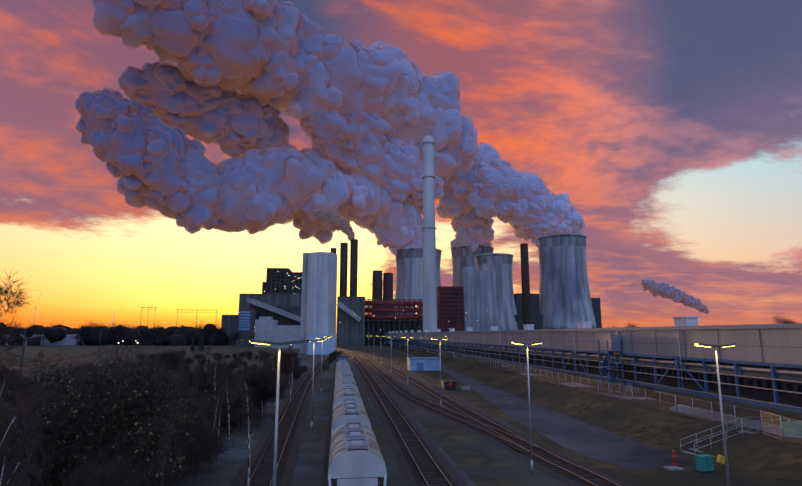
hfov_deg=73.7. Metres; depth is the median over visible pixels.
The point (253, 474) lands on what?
track rails
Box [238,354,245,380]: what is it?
birch
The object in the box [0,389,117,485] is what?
bush
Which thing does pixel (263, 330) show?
white block
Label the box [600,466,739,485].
bank grass
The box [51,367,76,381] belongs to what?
scrub bush
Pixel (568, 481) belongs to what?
track ballast
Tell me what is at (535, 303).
dark block
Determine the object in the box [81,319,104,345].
tree
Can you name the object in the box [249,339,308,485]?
yard lamp
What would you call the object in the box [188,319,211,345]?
tree
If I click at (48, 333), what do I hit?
tree
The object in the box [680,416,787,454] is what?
embankment steps
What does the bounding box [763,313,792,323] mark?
tree
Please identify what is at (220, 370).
bush
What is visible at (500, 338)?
gallery joints
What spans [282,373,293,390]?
scrub bush
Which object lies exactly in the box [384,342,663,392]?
gallery piers
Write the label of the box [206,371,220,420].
birch row
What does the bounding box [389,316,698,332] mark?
gallery roof vents
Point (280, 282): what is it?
boiler house frame
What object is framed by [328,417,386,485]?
hopper wagon
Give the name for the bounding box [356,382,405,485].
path
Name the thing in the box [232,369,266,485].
birch
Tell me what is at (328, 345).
silo loading house
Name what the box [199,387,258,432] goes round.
bud tree
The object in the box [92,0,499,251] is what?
steam plume
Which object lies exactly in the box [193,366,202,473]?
sapling
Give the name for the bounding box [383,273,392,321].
short stack
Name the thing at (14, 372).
scrub bush
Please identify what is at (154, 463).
scrub bush
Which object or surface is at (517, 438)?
track rails
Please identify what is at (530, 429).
yard lamp
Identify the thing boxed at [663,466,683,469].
hydrant slab
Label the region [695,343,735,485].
yard lamp
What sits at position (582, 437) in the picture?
service path
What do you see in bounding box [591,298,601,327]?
building
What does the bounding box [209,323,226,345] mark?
tree
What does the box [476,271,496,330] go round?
absorber
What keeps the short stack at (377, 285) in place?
on the ground at (151, 348)
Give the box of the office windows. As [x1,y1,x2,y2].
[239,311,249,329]
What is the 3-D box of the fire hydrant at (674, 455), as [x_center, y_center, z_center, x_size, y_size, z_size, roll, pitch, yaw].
[21.567,16.907,42.199,0.400,1.150,0.370,1,-10,-6]
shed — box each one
[272,325,300,347]
[406,357,441,370]
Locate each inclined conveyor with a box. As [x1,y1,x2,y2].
[247,297,300,321]
[337,301,360,321]
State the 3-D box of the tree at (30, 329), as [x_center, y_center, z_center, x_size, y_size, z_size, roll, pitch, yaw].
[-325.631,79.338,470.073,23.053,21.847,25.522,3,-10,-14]
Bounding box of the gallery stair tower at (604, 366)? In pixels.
[598,340,624,391]
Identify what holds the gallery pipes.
on the gallery truss
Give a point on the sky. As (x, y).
(673, 128)
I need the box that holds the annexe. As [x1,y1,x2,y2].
[221,315,237,343]
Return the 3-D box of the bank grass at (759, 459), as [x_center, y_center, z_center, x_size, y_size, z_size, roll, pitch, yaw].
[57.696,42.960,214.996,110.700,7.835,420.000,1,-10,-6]
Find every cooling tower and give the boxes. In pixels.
[395,247,441,307]
[451,245,493,285]
[475,253,517,329]
[537,234,596,328]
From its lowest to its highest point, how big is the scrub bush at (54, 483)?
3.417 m
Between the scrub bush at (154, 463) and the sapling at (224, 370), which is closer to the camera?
the scrub bush at (154, 463)
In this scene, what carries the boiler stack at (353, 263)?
on the ground at (151, 348)
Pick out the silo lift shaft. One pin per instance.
(304, 301)
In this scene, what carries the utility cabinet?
on the ground at (151, 348)
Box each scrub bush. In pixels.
[0,473,26,485]
[1,367,24,383]
[23,470,72,485]
[39,373,54,385]
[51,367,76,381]
[61,429,191,485]
[134,355,147,365]
[147,353,156,361]
[171,415,238,472]
[185,357,194,364]
[196,357,210,366]
[211,417,237,431]
[226,371,268,402]
[228,361,237,369]
[232,395,265,426]
[246,395,267,413]
[259,353,269,362]
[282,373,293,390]
[287,367,302,381]
[302,365,308,372]
[322,363,329,370]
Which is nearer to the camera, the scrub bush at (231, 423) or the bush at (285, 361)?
the scrub bush at (231, 423)
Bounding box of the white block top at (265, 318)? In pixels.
[259,317,272,319]
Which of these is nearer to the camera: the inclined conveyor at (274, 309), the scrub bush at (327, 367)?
the scrub bush at (327, 367)
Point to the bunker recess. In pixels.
(263, 312)
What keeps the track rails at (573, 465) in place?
on the track sleepers at (560, 463)
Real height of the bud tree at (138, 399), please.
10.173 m
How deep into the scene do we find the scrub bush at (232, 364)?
152.09 m
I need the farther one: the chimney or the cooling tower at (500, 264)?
the cooling tower at (500, 264)
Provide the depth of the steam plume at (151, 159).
612.03 m
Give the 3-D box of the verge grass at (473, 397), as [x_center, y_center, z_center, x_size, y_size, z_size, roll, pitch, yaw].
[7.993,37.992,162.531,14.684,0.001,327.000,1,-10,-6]
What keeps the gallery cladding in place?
on the gallery truss
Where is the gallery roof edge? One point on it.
(769, 326)
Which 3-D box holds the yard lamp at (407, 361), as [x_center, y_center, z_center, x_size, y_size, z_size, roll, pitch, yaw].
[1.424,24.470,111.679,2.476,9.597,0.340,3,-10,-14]
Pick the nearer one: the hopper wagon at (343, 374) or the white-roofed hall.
the hopper wagon at (343, 374)
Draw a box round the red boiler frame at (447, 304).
[439,286,463,344]
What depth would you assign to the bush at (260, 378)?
63.59 m
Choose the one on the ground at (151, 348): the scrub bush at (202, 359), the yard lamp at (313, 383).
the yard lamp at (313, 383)
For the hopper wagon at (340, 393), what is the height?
4.260 m
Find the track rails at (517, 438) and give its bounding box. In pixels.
[356,351,541,450]
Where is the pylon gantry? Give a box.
[140,307,156,325]
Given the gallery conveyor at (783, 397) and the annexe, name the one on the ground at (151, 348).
the annexe
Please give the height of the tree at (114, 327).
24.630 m
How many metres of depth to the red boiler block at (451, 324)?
535.30 m
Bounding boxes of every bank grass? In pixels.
[388,345,801,485]
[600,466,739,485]
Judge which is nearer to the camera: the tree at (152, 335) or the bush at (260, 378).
the bush at (260, 378)
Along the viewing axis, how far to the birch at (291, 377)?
80.06 m
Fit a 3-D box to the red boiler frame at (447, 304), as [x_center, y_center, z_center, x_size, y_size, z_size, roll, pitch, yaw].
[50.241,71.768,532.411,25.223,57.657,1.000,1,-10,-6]
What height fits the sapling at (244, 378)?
8.307 m
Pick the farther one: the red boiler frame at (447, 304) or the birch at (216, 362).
the red boiler frame at (447, 304)
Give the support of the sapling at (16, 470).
on the ground at (151, 348)
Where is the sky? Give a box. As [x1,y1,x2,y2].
[0,0,801,333]
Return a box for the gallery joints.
[390,331,619,352]
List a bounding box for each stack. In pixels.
[339,243,347,295]
[350,239,357,296]
[372,270,382,321]
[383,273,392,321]
[520,243,530,329]
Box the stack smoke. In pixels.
[309,208,354,240]
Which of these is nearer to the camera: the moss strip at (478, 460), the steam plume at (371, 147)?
the moss strip at (478, 460)
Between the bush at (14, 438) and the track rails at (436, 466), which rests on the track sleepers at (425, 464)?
the track rails at (436, 466)
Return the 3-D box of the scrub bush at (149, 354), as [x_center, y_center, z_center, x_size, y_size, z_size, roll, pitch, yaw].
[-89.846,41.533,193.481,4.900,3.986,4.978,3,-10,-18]
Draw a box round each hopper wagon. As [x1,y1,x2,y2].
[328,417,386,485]
[331,396,370,435]
[333,383,363,408]
[334,377,358,393]
[335,361,350,371]
[335,366,352,376]
[335,371,354,382]
[336,360,349,365]
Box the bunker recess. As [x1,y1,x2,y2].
[253,306,299,324]
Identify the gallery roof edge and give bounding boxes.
[406,323,801,332]
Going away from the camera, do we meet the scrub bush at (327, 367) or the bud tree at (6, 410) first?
the bud tree at (6, 410)
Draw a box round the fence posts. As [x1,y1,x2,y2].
[425,349,799,439]
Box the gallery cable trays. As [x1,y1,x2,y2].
[409,341,801,407]
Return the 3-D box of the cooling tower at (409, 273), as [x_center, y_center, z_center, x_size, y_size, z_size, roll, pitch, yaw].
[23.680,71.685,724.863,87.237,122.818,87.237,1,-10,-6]
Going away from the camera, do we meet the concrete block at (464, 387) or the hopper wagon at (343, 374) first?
the hopper wagon at (343, 374)
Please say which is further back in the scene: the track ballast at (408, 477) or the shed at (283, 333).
the shed at (283, 333)
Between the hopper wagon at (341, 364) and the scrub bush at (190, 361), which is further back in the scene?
the scrub bush at (190, 361)
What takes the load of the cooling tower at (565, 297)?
on the ground at (151, 348)
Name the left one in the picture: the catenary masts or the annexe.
the catenary masts
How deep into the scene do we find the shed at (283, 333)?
386.48 m
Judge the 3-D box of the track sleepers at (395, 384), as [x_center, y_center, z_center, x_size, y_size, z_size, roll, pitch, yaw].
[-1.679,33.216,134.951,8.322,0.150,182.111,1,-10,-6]
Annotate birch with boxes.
[0,268,69,485]
[33,352,44,380]
[199,347,213,367]
[210,351,222,390]
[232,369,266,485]
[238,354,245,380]
[254,350,261,366]
[288,365,295,400]
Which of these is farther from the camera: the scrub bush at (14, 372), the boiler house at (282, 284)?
the boiler house at (282, 284)
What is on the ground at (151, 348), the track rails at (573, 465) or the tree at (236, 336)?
the tree at (236, 336)
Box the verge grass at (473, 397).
[372,351,632,481]
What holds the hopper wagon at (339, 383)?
on the track rails at (253, 474)
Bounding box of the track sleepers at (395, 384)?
[362,358,548,452]
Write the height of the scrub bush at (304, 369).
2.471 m
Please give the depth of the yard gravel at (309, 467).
50.37 m
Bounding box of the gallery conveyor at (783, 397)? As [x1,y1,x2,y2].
[391,339,801,405]
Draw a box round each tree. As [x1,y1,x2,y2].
[0,329,10,342]
[0,342,223,485]
[0,389,33,479]
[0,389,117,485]
[17,323,41,337]
[35,327,55,345]
[72,323,92,340]
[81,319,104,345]
[110,322,123,344]
[110,322,138,346]
[137,330,148,343]
[139,331,153,346]
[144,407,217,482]
[147,327,160,345]
[149,329,166,346]
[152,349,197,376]
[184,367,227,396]
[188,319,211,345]
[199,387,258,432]
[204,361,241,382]
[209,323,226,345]
[225,330,243,341]
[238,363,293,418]
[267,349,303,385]
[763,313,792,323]
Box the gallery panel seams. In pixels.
[397,329,801,361]
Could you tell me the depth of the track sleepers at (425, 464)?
50.25 m
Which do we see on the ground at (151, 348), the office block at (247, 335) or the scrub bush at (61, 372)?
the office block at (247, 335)
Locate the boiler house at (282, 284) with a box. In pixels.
[262,268,301,293]
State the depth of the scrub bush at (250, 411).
59.73 m
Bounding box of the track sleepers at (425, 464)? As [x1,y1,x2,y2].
[353,358,455,485]
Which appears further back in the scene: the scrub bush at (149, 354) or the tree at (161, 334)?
the tree at (161, 334)
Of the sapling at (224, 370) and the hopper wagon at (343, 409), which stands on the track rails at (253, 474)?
the hopper wagon at (343, 409)
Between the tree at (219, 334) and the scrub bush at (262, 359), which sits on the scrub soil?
the scrub bush at (262, 359)
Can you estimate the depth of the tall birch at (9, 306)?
16.67 m
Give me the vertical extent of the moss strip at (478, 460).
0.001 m
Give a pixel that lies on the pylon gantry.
(148, 311)
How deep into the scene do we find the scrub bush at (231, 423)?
57.19 m
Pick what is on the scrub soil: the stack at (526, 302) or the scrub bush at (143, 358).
the scrub bush at (143, 358)
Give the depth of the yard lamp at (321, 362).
93.75 m
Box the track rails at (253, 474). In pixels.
[246,351,339,485]
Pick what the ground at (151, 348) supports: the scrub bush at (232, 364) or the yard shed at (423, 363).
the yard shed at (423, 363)
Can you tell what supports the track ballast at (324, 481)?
on the ground at (151, 348)
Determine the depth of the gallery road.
56.98 m
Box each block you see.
[237,309,255,345]
[254,320,277,346]
[437,286,462,343]
[460,386,469,389]
[514,293,539,313]
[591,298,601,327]
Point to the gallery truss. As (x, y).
(704, 360)
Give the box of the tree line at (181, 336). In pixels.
[0,322,227,345]
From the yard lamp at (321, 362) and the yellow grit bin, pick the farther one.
the yard lamp at (321, 362)
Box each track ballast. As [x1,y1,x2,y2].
[229,351,340,485]
[321,351,344,485]
[347,351,467,485]
[354,351,517,453]
[362,351,630,485]
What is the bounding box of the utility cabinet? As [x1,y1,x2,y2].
[694,454,713,472]
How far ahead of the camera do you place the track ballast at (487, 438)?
72.69 m
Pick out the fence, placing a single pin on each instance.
(664, 402)
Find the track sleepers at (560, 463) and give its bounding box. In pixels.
[374,358,619,485]
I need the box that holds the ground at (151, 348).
[0,334,398,351]
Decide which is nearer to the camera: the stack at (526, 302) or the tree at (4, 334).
the tree at (4, 334)
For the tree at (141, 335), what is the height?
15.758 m
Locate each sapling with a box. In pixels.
[0,439,21,485]
[10,396,56,485]
[10,460,28,485]
[175,348,186,399]
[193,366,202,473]
[221,356,227,384]
[240,353,249,428]
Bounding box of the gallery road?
[409,348,801,437]
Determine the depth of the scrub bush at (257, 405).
66.04 m
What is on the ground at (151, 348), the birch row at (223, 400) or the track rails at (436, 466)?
the birch row at (223, 400)
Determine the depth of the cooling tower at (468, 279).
580.04 m
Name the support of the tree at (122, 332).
on the ground at (151, 348)
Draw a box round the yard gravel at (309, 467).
[175,351,598,485]
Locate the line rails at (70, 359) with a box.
[13,345,142,371]
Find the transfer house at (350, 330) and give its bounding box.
[336,296,364,345]
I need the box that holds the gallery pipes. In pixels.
[391,338,801,376]
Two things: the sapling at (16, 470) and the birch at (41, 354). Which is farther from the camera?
the birch at (41, 354)
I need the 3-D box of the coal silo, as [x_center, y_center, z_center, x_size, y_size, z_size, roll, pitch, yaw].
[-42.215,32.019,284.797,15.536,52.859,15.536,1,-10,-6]
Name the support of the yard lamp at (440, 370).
on the ground at (151, 348)
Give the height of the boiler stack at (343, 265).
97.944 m
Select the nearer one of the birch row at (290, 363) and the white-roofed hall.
the birch row at (290, 363)
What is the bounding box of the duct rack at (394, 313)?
[365,299,422,344]
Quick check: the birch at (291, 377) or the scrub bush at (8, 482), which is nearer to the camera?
the scrub bush at (8, 482)
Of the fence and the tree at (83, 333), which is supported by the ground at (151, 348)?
the tree at (83, 333)
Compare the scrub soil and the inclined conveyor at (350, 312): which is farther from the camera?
the inclined conveyor at (350, 312)
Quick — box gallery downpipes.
[421,330,683,389]
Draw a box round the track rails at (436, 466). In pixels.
[350,352,451,485]
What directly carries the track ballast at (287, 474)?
on the ground at (151, 348)
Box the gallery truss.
[384,337,801,412]
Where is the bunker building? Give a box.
[239,293,301,324]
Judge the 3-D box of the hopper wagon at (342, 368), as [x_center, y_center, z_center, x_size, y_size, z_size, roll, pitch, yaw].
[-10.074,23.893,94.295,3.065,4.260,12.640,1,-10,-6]
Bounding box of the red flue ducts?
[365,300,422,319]
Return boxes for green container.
[780,419,801,435]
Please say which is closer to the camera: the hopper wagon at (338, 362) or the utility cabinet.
the utility cabinet
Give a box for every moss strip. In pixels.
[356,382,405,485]
[391,392,551,485]
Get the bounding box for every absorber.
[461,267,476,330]
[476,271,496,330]
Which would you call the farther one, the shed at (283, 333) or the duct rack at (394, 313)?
the duct rack at (394, 313)
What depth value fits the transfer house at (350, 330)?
471.91 m
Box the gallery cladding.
[384,328,801,364]
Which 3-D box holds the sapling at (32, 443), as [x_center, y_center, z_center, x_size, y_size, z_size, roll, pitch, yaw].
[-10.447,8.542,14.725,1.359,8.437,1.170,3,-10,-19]
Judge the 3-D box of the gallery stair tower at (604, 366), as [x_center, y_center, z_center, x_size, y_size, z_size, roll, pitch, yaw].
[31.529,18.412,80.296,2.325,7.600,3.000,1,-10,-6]
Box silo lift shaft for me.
[300,253,308,353]
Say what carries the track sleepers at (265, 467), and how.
on the ground at (151, 348)
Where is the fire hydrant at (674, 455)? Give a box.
[671,449,676,464]
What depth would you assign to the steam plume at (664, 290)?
2750.32 m
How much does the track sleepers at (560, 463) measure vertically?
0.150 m
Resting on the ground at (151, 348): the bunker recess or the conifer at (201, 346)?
the conifer at (201, 346)
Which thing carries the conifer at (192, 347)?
on the ground at (151, 348)
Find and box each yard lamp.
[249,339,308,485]
[303,339,324,430]
[316,337,328,392]
[402,337,412,383]
[432,338,447,405]
[512,341,541,472]
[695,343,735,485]
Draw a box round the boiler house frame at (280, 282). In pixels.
[262,268,301,293]
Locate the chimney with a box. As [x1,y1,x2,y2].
[422,136,436,343]
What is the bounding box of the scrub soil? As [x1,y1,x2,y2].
[0,351,297,485]
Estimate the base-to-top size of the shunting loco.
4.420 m
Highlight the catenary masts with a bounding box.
[19,329,105,374]
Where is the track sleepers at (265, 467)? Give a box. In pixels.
[240,359,327,485]
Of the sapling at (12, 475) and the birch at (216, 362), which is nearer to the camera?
the sapling at (12, 475)
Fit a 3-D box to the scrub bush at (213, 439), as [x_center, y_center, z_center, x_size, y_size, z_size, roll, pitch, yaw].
[-15.111,15.456,41.052,5.565,4.550,6.338,-1,-10,8]
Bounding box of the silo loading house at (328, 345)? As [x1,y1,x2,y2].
[308,334,335,354]
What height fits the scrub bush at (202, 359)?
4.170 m
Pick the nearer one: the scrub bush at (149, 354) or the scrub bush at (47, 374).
the scrub bush at (47, 374)
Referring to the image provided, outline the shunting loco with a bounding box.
[336,356,347,361]
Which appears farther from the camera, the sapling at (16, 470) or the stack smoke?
the stack smoke
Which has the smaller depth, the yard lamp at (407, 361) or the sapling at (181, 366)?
the sapling at (181, 366)
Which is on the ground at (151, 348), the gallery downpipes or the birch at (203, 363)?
the birch at (203, 363)
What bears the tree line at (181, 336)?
on the ground at (151, 348)
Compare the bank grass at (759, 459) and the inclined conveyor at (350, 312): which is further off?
the inclined conveyor at (350, 312)
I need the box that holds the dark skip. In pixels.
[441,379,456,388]
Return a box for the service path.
[396,351,695,467]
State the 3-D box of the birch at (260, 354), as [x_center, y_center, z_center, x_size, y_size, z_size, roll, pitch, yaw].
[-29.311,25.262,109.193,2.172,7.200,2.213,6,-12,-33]
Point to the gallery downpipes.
(574, 345)
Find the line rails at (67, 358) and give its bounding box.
[0,345,135,369]
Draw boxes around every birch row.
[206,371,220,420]
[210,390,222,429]
[213,397,227,441]
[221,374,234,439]
[288,352,296,388]
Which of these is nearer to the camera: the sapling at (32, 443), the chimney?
the sapling at (32, 443)
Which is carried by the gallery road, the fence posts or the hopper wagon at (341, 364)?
the fence posts
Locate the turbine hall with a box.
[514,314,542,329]
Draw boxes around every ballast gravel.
[15,345,144,371]
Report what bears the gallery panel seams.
attached to the gallery cladding
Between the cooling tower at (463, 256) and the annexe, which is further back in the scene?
the cooling tower at (463, 256)
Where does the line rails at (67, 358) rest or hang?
on the ground at (151, 348)
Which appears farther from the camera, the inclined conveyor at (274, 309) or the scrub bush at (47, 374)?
the inclined conveyor at (274, 309)
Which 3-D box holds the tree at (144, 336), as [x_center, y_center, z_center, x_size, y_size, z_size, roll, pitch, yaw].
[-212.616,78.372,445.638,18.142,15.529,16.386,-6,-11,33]
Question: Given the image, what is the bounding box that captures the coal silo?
[305,252,336,353]
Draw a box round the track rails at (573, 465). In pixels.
[364,351,619,485]
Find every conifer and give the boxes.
[189,335,195,351]
[196,336,205,350]
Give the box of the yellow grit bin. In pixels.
[713,454,724,467]
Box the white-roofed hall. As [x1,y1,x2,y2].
[4,335,85,345]
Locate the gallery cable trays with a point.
(654, 374)
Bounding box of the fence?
[426,350,801,440]
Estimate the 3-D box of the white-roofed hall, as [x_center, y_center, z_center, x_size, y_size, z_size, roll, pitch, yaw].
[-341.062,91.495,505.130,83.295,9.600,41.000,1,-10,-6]
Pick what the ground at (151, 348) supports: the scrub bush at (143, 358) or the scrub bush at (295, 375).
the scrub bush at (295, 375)

